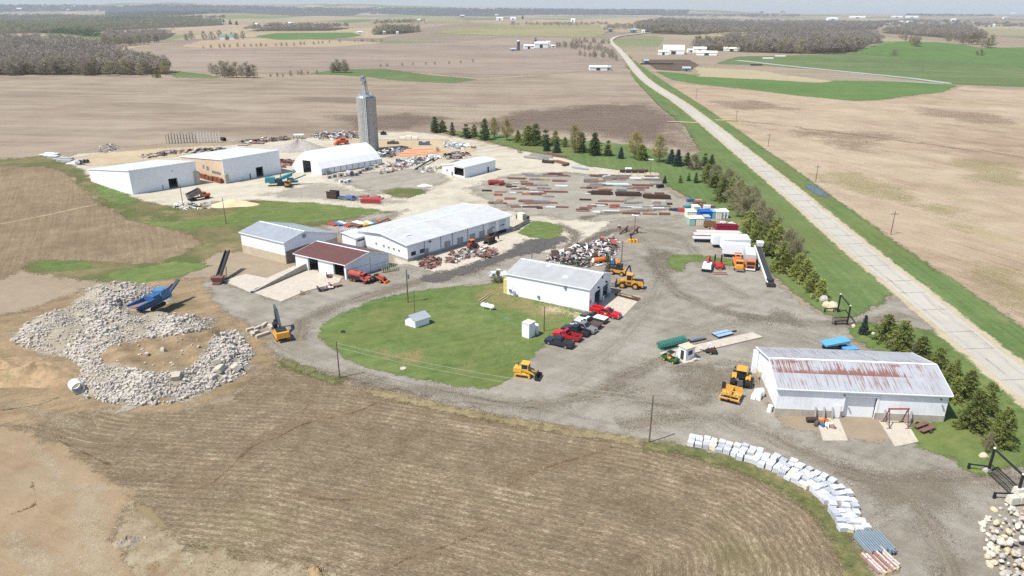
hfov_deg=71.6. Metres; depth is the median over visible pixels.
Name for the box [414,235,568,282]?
wet pavement
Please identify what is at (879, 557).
rod stack
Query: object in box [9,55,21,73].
bare tree
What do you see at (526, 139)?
pine tree
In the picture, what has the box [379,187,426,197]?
grass court
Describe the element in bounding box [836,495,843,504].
stone stack
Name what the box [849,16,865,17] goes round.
farm building
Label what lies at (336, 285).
junk trailer
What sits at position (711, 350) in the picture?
welder trailer
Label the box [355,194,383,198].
steel frame stack
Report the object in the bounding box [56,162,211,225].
dry weeds
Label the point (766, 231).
pine tree
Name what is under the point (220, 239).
rough grass bank
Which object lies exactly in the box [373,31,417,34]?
wood floor
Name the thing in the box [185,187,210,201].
dump truck
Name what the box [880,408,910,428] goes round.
gantry frame
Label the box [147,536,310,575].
weeds
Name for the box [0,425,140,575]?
bare soil
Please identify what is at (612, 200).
steel bundle
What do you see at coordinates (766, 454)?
stone stack
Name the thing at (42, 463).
silt wash
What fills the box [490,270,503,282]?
bush
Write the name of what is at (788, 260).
pine tree
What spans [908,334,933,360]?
pine tree
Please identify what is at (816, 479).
stone stack
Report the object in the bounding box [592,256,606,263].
fuel tank
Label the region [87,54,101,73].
bare tree
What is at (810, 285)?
pine tree
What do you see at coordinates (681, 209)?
stock crate
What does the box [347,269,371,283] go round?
tanker truck
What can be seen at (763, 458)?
stone stack
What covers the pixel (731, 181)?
pine tree
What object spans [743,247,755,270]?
box truck
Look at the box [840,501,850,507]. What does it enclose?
stone stack
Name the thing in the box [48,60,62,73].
bare tree
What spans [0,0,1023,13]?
sky
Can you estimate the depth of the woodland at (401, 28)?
1849.10 m
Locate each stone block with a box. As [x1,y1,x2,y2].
[1005,494,1020,504]
[1011,486,1023,494]
[1017,493,1023,503]
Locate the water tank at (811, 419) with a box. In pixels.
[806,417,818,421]
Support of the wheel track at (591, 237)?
on the gravel yard at (557, 364)
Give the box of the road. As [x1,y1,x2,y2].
[610,32,1023,398]
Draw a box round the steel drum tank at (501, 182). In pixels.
[498,180,504,185]
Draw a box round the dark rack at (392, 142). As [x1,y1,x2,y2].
[387,140,398,143]
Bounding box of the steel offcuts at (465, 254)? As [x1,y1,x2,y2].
[442,245,493,262]
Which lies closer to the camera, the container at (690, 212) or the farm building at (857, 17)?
the container at (690, 212)
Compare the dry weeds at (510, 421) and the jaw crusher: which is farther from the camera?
the jaw crusher
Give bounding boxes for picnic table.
[913,421,935,433]
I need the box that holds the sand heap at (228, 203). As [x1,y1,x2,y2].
[210,199,258,207]
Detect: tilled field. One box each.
[0,71,700,158]
[149,37,625,77]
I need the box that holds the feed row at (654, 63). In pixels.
[640,63,673,64]
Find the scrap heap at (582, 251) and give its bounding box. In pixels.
[542,237,620,267]
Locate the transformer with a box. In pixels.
[515,212,529,220]
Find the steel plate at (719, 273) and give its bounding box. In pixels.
[713,272,727,274]
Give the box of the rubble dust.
[9,282,260,414]
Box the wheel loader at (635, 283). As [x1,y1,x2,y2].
[611,272,643,289]
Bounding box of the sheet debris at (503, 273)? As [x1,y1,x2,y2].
[487,269,506,276]
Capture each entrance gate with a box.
[824,293,850,324]
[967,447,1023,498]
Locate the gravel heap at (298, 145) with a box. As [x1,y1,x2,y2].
[270,138,326,152]
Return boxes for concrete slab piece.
[112,286,123,290]
[170,371,181,380]
[212,358,221,364]
[212,364,226,373]
[229,363,241,371]
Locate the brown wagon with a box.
[704,221,715,226]
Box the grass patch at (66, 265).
[26,260,94,272]
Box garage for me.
[441,156,495,177]
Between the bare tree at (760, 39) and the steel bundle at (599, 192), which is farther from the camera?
the bare tree at (760, 39)
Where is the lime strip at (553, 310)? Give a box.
[540,306,579,317]
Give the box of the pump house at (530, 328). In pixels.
[522,319,538,338]
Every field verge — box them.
[274,357,350,385]
[642,437,876,575]
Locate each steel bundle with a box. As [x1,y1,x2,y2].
[375,218,390,224]
[506,177,526,179]
[511,188,528,189]
[518,199,532,201]
[523,201,544,203]
[524,156,548,159]
[529,153,552,157]
[533,199,549,200]
[542,160,553,163]
[543,174,570,175]
[544,190,567,192]
[545,152,567,157]
[552,179,566,181]
[554,160,569,164]
[576,209,589,211]
[583,178,597,179]
[584,180,597,182]
[589,183,605,184]
[589,190,612,194]
[598,200,626,201]
[602,210,619,212]
[606,183,628,184]
[615,191,641,196]
[620,169,647,172]
[622,212,639,214]
[632,184,652,186]
[642,212,656,214]
[643,194,670,198]
[648,178,663,179]
[652,205,670,206]
[652,207,664,210]
[659,212,669,214]
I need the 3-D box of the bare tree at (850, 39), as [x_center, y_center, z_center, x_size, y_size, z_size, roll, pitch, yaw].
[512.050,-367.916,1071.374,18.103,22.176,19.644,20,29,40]
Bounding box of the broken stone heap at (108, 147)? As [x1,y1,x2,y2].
[97,144,118,152]
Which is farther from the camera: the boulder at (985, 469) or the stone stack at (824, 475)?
the boulder at (985, 469)
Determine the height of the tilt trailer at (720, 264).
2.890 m
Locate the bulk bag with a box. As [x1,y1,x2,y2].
[750,388,763,400]
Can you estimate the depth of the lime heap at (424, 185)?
258.43 m
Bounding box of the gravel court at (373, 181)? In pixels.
[334,168,455,197]
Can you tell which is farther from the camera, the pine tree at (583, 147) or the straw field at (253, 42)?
the straw field at (253, 42)
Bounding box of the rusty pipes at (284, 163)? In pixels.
[280,158,293,167]
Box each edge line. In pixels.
[612,39,1023,369]
[615,32,1020,395]
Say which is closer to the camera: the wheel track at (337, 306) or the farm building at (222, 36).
the wheel track at (337, 306)
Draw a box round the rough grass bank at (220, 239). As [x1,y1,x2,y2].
[0,155,390,282]
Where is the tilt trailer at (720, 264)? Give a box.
[713,254,723,269]
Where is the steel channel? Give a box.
[615,292,639,300]
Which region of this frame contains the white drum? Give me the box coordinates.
[767,404,772,412]
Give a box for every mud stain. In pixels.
[449,271,481,282]
[601,376,657,405]
[645,246,685,281]
[665,364,720,400]
[707,358,758,392]
[731,305,802,328]
[854,465,986,520]
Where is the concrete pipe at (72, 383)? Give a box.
[68,378,84,393]
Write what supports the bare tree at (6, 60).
on the wood floor at (68, 73)
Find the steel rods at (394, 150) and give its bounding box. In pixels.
[378,146,404,157]
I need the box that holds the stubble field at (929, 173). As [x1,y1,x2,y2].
[668,83,1023,328]
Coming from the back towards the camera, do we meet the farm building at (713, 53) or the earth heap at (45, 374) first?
the farm building at (713, 53)
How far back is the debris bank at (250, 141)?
344.63 m
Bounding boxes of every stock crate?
[656,184,663,188]
[677,207,685,211]
[686,198,693,201]
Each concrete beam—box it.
[246,326,253,331]
[255,333,263,338]
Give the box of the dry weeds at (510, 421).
[365,387,641,448]
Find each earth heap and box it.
[0,356,44,368]
[0,361,81,387]
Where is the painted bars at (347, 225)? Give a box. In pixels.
[343,223,352,226]
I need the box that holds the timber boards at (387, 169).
[381,161,402,172]
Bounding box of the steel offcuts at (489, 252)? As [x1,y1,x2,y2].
[474,247,498,258]
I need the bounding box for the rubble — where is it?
[10,281,253,406]
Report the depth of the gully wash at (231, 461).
105.20 m
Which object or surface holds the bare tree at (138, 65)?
on the wood floor at (68, 73)
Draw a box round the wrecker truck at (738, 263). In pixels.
[732,252,744,270]
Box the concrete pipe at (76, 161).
[74,159,82,164]
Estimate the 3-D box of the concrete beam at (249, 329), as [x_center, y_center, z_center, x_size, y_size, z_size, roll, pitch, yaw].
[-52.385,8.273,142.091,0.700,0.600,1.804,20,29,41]
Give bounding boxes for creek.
[737,60,953,83]
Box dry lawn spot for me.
[372,341,437,371]
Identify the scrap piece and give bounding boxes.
[551,250,557,258]
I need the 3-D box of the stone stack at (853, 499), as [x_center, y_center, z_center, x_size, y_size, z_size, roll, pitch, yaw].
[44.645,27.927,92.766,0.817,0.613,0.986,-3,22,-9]
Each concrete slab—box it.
[224,266,296,291]
[255,269,340,300]
[412,242,506,273]
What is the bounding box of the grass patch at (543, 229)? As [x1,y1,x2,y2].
[518,220,564,238]
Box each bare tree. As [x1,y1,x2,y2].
[0,57,21,75]
[8,63,18,73]
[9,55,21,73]
[13,57,24,72]
[21,62,31,73]
[22,61,30,73]
[28,56,40,73]
[34,62,45,73]
[42,59,52,73]
[44,56,59,73]
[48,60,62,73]
[55,55,71,72]
[62,56,75,70]
[67,59,77,71]
[71,63,82,74]
[75,57,91,74]
[84,62,97,74]
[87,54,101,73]
[99,34,108,43]
[100,61,116,74]
[107,34,119,44]
[112,63,123,73]
[118,33,127,43]
[118,57,132,73]
[125,60,134,73]
[129,62,139,73]
[133,64,144,74]
[134,58,150,72]
[141,61,150,72]
[143,34,151,42]
[143,55,162,72]
[206,31,216,39]
[207,62,213,72]
[214,60,227,75]
[220,60,231,77]
[230,61,242,77]
[239,61,250,76]
[247,64,257,75]
[329,62,336,71]
[333,59,341,71]
[339,59,349,72]
[707,161,723,183]
[717,165,741,185]
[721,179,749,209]
[730,183,763,216]
[744,185,761,207]
[745,39,753,51]
[745,197,772,224]
[751,40,759,50]
[751,203,787,230]
[755,37,764,51]
[762,38,772,51]
[771,228,805,254]
[776,40,785,52]
[778,37,789,52]
[780,226,806,252]
[782,38,793,53]
[786,236,809,262]
[794,39,806,53]
[806,41,815,52]
[829,38,837,50]
[836,37,846,51]
[846,38,855,51]
[852,36,861,49]
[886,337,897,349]
[898,29,905,38]
[910,35,918,44]
[913,36,921,46]
[946,33,953,40]
[955,30,964,41]
[959,34,967,42]
[968,31,977,43]
[973,31,982,42]
[977,35,986,46]
[979,433,998,446]
[984,34,997,47]
[984,429,993,452]
[985,37,992,47]
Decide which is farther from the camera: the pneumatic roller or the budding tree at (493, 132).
the budding tree at (493, 132)
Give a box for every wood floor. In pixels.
[0,14,222,32]
[0,38,171,75]
[102,33,174,42]
[117,6,363,15]
[250,27,346,31]
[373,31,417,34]
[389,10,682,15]
[638,20,883,34]
[707,32,882,53]
[883,27,983,38]
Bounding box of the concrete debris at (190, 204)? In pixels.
[173,201,211,209]
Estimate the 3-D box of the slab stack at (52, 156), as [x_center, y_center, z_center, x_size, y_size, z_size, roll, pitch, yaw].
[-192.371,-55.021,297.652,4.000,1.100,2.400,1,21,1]
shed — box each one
[88,160,200,193]
[179,147,280,183]
[239,221,337,263]
[404,310,430,327]
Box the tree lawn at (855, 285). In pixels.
[446,58,892,317]
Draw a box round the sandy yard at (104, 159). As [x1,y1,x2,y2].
[75,145,222,165]
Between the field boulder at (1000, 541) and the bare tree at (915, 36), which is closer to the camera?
the field boulder at (1000, 541)
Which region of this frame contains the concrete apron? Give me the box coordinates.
[589,293,636,316]
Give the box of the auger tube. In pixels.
[414,157,434,169]
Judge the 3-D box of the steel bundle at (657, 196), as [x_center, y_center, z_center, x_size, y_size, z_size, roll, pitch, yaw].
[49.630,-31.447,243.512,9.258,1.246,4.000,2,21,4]
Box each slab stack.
[47,155,59,158]
[61,159,73,162]
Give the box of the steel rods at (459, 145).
[441,141,468,148]
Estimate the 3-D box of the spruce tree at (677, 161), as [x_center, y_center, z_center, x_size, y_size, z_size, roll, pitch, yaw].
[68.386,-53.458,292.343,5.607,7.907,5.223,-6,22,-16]
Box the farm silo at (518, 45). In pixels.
[517,40,519,50]
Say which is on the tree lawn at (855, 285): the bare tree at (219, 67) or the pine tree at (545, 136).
the pine tree at (545, 136)
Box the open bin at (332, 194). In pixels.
[326,190,339,198]
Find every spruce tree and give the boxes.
[543,139,550,151]
[552,139,560,152]
[617,147,624,158]
[665,149,674,164]
[671,149,683,166]
[857,315,869,335]
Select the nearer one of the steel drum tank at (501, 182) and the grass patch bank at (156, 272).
the grass patch bank at (156, 272)
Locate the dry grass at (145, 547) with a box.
[111,499,353,575]
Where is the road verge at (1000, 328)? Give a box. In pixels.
[623,50,1023,360]
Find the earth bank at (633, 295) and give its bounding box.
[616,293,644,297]
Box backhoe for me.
[604,263,631,276]
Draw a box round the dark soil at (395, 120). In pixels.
[315,112,457,131]
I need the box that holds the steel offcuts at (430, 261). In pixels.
[418,255,441,268]
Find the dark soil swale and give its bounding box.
[470,102,699,153]
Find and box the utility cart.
[661,350,679,363]
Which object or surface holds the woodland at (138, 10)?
on the ground at (20, 290)
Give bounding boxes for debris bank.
[239,136,288,143]
[311,131,358,139]
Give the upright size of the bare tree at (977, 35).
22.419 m
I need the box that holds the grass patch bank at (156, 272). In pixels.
[106,261,210,283]
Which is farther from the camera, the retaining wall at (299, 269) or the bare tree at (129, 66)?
the bare tree at (129, 66)
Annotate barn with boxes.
[751,346,953,423]
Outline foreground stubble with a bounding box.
[1,363,851,575]
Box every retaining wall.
[250,263,306,292]
[512,219,529,230]
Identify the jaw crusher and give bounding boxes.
[125,279,179,310]
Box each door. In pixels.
[489,222,495,231]
[499,219,505,230]
[680,350,683,359]
[833,405,841,417]
[842,397,875,416]
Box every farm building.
[219,34,236,39]
[523,44,533,48]
[534,42,547,47]
[588,65,607,69]
[658,50,668,54]
[663,45,684,53]
[682,66,690,70]
[693,47,706,52]
[696,51,716,55]
[723,47,740,50]
[826,17,837,19]
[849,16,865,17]
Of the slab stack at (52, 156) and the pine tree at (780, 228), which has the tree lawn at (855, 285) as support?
the pine tree at (780, 228)
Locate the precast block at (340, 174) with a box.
[338,172,343,177]
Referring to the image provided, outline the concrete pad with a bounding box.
[680,354,699,363]
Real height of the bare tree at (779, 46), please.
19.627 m
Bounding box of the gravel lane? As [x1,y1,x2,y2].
[318,208,407,233]
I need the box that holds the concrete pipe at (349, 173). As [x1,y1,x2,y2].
[345,170,353,175]
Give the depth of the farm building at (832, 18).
4260.80 m
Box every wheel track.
[262,339,344,375]
[285,250,540,341]
[340,338,712,415]
[557,223,643,249]
[558,229,670,386]
[580,207,681,219]
[602,391,834,475]
[614,409,977,575]
[632,360,723,411]
[640,228,748,298]
[641,256,915,330]
[689,318,836,348]
[801,449,1023,495]
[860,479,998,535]
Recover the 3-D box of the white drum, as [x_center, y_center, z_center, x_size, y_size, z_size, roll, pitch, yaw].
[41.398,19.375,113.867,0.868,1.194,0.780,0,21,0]
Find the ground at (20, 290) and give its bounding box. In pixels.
[0,2,1023,565]
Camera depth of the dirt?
131.28 m
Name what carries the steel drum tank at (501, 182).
on the steel yard at (574, 182)
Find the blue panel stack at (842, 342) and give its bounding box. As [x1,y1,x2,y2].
[820,336,858,349]
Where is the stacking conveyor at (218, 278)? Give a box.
[210,249,229,284]
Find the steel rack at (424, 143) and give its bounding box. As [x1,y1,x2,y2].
[419,141,429,144]
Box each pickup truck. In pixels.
[544,335,574,348]
[552,328,582,340]
[561,323,590,335]
[568,320,597,333]
[574,316,602,327]
[580,311,608,322]
[589,304,621,318]
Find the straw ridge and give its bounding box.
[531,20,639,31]
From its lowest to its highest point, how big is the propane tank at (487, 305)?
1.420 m
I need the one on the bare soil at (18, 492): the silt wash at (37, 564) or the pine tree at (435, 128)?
the silt wash at (37, 564)
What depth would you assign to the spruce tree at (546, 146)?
322.33 m
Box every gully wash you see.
[181,397,387,498]
[296,484,413,509]
[384,397,525,432]
[384,537,454,572]
[446,521,501,547]
[500,441,619,489]
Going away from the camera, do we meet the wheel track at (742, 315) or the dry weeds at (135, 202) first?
the wheel track at (742, 315)
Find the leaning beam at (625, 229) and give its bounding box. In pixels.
[619,225,628,233]
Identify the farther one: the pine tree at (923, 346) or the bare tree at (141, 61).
the bare tree at (141, 61)
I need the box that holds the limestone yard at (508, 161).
[70,131,660,272]
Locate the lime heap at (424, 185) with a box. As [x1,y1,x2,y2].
[417,184,431,186]
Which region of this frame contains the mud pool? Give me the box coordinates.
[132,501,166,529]
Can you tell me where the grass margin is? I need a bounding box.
[171,70,223,77]
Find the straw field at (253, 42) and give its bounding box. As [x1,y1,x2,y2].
[181,38,380,48]
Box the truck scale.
[659,332,762,357]
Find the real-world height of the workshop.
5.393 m
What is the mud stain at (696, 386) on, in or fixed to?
on the gravel yard at (557, 364)
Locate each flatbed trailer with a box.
[692,236,710,241]
[693,232,738,235]
[696,230,741,233]
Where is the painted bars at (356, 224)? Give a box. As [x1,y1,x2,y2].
[349,222,362,226]
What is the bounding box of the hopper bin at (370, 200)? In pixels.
[360,197,380,203]
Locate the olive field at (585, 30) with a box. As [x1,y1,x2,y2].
[435,22,607,36]
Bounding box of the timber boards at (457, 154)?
[443,151,470,159]
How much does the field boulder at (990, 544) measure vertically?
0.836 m
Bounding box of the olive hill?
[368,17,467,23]
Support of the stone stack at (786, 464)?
on the ground at (20, 290)
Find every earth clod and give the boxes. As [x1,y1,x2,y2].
[112,534,146,548]
[307,565,323,575]
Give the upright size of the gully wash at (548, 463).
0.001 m
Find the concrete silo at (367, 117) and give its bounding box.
[356,76,378,150]
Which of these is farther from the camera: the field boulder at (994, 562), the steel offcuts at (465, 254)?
the steel offcuts at (465, 254)
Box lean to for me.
[340,228,364,247]
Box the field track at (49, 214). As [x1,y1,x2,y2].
[0,203,97,223]
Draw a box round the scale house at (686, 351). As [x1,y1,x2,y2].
[678,342,697,361]
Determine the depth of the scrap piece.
182.94 m
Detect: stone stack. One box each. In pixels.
[687,439,694,446]
[695,441,701,447]
[702,441,708,449]
[703,435,710,440]
[708,442,716,451]
[715,446,722,452]
[718,438,726,444]
[722,446,730,454]
[730,449,738,457]
[733,442,741,448]
[736,452,742,460]
[739,446,747,454]
[742,442,749,448]
[744,455,752,463]
[746,449,754,455]
[751,456,759,465]
[757,447,763,453]
[757,460,764,468]
[760,456,768,464]
[762,452,770,457]
[765,461,774,470]
[770,455,776,461]
[772,465,779,473]
[773,452,780,461]
[777,468,786,477]
[781,466,789,473]
[783,462,791,468]
[784,473,791,480]
[788,469,796,474]
[790,457,798,463]
[790,474,799,483]
[794,463,803,470]
[796,479,804,486]
[801,475,810,481]
[802,481,812,490]
[805,465,814,471]
[805,472,814,479]
[809,484,819,493]
[813,476,821,482]
[813,490,823,497]
[815,482,823,488]
[820,472,828,480]
[821,496,829,505]
[824,486,834,493]
[827,476,837,483]
[827,500,837,507]
[827,506,838,514]
[828,496,837,503]
[830,484,839,490]
[831,490,840,495]
[831,511,841,520]
[834,516,845,524]
[836,483,845,489]
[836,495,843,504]
[836,523,847,531]
[837,508,845,512]
[838,490,846,495]
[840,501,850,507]
[841,513,849,517]
[842,496,851,501]
[844,489,853,496]
[845,518,851,524]
[846,512,856,517]
[846,524,853,532]
[850,497,858,501]
[850,502,859,508]
[850,517,859,524]
[851,508,860,516]
[853,524,863,531]
[857,517,866,524]
[861,523,871,530]
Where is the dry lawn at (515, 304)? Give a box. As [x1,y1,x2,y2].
[465,282,573,321]
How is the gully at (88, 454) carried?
on the silt wash at (42, 463)
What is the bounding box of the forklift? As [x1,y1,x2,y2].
[466,239,478,248]
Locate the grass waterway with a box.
[311,69,475,82]
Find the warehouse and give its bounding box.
[355,203,512,261]
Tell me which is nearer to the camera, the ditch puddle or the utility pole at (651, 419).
the utility pole at (651, 419)
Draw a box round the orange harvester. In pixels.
[333,138,348,144]
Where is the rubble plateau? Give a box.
[95,327,225,387]
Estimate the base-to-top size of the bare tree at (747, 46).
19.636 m
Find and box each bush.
[151,70,160,77]
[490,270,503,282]
[605,255,611,263]
[685,154,703,169]
[975,49,985,55]
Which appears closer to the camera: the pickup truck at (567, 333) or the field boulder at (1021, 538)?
the field boulder at (1021, 538)
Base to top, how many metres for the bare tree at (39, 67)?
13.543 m
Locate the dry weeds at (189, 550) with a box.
[102,499,342,575]
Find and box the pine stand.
[38,27,101,37]
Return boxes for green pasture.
[718,42,1023,86]
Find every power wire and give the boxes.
[338,343,649,396]
[338,347,650,401]
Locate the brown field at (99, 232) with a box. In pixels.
[0,165,204,281]
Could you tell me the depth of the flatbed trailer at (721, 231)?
202.68 m
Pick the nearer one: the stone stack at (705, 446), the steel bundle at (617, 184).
the stone stack at (705, 446)
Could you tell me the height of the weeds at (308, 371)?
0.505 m
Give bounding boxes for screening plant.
[265,171,305,185]
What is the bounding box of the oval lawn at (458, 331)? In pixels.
[317,282,582,389]
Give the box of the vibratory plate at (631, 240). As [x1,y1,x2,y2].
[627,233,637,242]
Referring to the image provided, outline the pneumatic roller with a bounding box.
[719,381,742,404]
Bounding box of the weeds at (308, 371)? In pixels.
[277,359,342,382]
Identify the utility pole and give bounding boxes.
[336,341,339,377]
[406,269,408,302]
[648,395,653,441]
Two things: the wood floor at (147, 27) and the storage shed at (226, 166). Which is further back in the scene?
the wood floor at (147, 27)
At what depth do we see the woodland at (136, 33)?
1619.04 m
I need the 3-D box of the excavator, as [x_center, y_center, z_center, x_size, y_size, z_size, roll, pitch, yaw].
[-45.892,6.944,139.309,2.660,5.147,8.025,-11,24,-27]
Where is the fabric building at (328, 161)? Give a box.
[292,142,381,174]
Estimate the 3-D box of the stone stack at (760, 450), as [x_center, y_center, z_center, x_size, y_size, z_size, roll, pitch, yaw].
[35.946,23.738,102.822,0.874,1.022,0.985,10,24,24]
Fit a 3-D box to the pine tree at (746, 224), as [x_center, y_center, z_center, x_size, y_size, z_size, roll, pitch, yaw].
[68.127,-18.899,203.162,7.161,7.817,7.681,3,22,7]
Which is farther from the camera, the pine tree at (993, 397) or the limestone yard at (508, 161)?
the limestone yard at (508, 161)
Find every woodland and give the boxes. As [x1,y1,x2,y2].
[0,4,107,12]
[0,13,223,31]
[0,31,170,69]
[99,27,173,39]
[105,3,367,16]
[105,14,224,20]
[242,21,347,29]
[367,7,689,14]
[372,23,419,31]
[373,18,425,23]
[509,21,607,25]
[603,22,653,29]
[634,17,882,32]
[662,13,799,16]
[692,27,884,50]
[790,20,884,23]
[835,19,1023,26]
[880,23,988,36]
[905,13,993,15]
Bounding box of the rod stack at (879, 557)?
[859,546,899,575]
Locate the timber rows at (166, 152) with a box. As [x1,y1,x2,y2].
[140,147,225,158]
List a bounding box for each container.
[684,208,696,217]
[686,216,695,225]
[691,204,699,210]
[693,215,704,225]
[697,208,712,218]
[702,214,710,220]
[710,209,715,218]
[714,209,721,218]
[720,208,725,218]
[723,208,728,217]
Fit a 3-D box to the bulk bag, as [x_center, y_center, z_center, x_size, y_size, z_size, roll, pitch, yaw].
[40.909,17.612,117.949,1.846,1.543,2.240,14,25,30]
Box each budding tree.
[158,61,169,74]
[489,117,500,137]
[500,118,513,139]
[567,124,583,152]
[625,130,646,157]
[650,133,669,161]
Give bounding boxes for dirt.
[0,276,279,425]
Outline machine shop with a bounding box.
[503,258,612,310]
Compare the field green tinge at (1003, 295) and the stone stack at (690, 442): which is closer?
the stone stack at (690, 442)
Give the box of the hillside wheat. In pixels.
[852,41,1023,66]
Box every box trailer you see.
[711,233,749,247]
[720,237,750,247]
[722,241,750,258]
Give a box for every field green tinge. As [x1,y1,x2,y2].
[803,169,919,205]
[898,195,1008,237]
[946,157,1023,187]
[952,253,1023,316]
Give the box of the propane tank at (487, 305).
[481,302,494,309]
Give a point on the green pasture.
(961, 73)
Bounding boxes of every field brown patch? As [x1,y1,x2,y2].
[707,100,793,110]
[778,127,914,140]
[827,137,883,153]
[907,107,1021,124]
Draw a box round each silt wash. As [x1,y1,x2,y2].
[0,401,88,428]
[1,524,78,575]
[18,439,82,498]
[63,481,125,575]
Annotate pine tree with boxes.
[430,116,439,132]
[439,120,447,132]
[449,122,455,134]
[458,124,471,138]
[470,124,478,136]
[479,117,490,139]
[513,130,522,142]
[519,125,536,146]
[530,123,541,145]
[540,129,553,145]
[550,130,562,144]
[560,137,568,146]
[572,132,587,152]
[587,132,602,155]
[602,140,612,155]
[635,143,648,160]
[683,152,690,165]
[693,173,698,182]
[699,163,713,182]
[701,153,707,165]
[706,171,718,187]
[708,154,715,166]
[710,176,733,202]
[728,178,736,192]
[729,179,744,200]
[738,209,761,232]
[747,218,764,239]
[754,228,783,255]
[755,228,769,242]
[768,218,780,240]
[769,239,791,272]
[775,225,784,242]
[780,253,794,274]
[785,252,811,276]
[791,258,816,284]
[800,270,821,291]
[809,278,830,301]
[868,313,900,342]
[882,318,915,351]
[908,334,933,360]
[910,342,917,353]
[929,346,950,373]
[942,362,959,382]
[949,376,966,405]
[951,388,992,432]
[953,359,963,376]
[961,368,981,399]
[982,405,1019,451]
[983,381,1003,414]
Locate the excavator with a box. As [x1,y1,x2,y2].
[272,304,289,341]
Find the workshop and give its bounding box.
[293,241,390,279]
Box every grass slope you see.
[95,185,138,204]
[132,201,388,230]
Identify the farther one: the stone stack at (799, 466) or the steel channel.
the steel channel
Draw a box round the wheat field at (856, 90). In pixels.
[658,71,956,100]
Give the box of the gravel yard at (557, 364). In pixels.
[199,214,1023,575]
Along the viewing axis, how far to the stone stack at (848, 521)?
88.61 m
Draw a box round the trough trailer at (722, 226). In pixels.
[715,223,738,230]
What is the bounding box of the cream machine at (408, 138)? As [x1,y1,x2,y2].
[400,136,417,139]
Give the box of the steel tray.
[688,335,705,342]
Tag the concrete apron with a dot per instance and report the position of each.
(623, 306)
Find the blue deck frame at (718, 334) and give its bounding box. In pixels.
[711,329,736,338]
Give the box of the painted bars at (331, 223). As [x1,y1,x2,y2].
[327,222,337,225]
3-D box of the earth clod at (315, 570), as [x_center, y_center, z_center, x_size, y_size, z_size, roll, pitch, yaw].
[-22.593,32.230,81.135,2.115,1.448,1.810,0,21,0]
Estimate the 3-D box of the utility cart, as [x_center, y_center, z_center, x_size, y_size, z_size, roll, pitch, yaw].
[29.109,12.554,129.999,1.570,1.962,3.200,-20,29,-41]
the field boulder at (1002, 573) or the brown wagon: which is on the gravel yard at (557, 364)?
the brown wagon
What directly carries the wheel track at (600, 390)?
on the gravel yard at (557, 364)
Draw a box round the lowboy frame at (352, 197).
[338,195,357,200]
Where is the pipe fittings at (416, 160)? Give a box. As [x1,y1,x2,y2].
[394,154,441,167]
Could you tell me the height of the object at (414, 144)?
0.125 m
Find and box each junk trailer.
[316,285,326,291]
[328,282,341,287]
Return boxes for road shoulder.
[609,32,1023,409]
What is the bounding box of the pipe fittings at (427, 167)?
[418,165,437,172]
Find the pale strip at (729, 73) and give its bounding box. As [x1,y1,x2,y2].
[693,67,829,82]
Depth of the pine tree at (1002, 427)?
103.70 m
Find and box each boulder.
[819,295,828,302]
[826,301,839,311]
[978,452,988,458]
[978,521,986,527]
[981,467,991,472]
[984,554,991,559]
[985,551,995,557]
[986,561,993,568]
[987,541,994,548]
[989,559,998,565]
[990,506,998,512]
[990,535,996,541]
[993,519,999,525]
[996,538,1003,545]
[999,552,1005,559]
[999,571,1006,575]
[1003,547,1010,553]
[1005,528,1011,534]
[1006,540,1012,546]
[1014,550,1021,557]
[1015,523,1020,529]
[1018,535,1023,541]
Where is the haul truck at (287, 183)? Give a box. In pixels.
[284,181,290,186]
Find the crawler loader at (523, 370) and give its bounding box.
[513,360,542,381]
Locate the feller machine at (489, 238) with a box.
[483,231,498,244]
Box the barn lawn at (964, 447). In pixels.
[847,320,1023,475]
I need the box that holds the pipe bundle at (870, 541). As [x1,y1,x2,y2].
[850,528,897,554]
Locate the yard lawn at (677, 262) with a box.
[667,254,732,271]
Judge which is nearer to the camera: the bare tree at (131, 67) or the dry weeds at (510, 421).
the dry weeds at (510, 421)
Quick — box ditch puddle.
[804,182,828,197]
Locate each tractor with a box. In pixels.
[368,273,389,283]
[730,365,751,387]
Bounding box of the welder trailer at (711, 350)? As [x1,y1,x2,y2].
[700,343,717,354]
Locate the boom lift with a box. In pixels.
[701,255,713,271]
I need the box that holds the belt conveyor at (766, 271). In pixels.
[754,240,774,286]
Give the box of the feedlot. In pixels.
[649,59,698,70]
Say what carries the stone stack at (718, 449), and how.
on the ground at (20, 290)
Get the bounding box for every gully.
[11,482,35,514]
[59,440,109,464]
[190,402,377,490]
[298,494,401,501]
[394,545,447,565]
[453,526,490,543]
[507,446,612,486]
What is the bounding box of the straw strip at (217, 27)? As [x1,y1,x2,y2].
[117,25,342,31]
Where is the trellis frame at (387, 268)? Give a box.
[381,264,398,272]
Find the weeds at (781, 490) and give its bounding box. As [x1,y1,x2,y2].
[640,440,870,575]
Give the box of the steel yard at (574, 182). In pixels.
[462,172,696,223]
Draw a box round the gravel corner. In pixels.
[255,183,409,205]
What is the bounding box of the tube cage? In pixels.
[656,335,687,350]
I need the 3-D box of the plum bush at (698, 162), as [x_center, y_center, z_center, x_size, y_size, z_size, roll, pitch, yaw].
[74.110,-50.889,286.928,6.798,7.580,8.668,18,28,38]
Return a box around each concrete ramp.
[818,418,847,440]
[879,421,918,446]
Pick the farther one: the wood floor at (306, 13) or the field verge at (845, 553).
the wood floor at (306, 13)
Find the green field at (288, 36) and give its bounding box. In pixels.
[256,32,361,39]

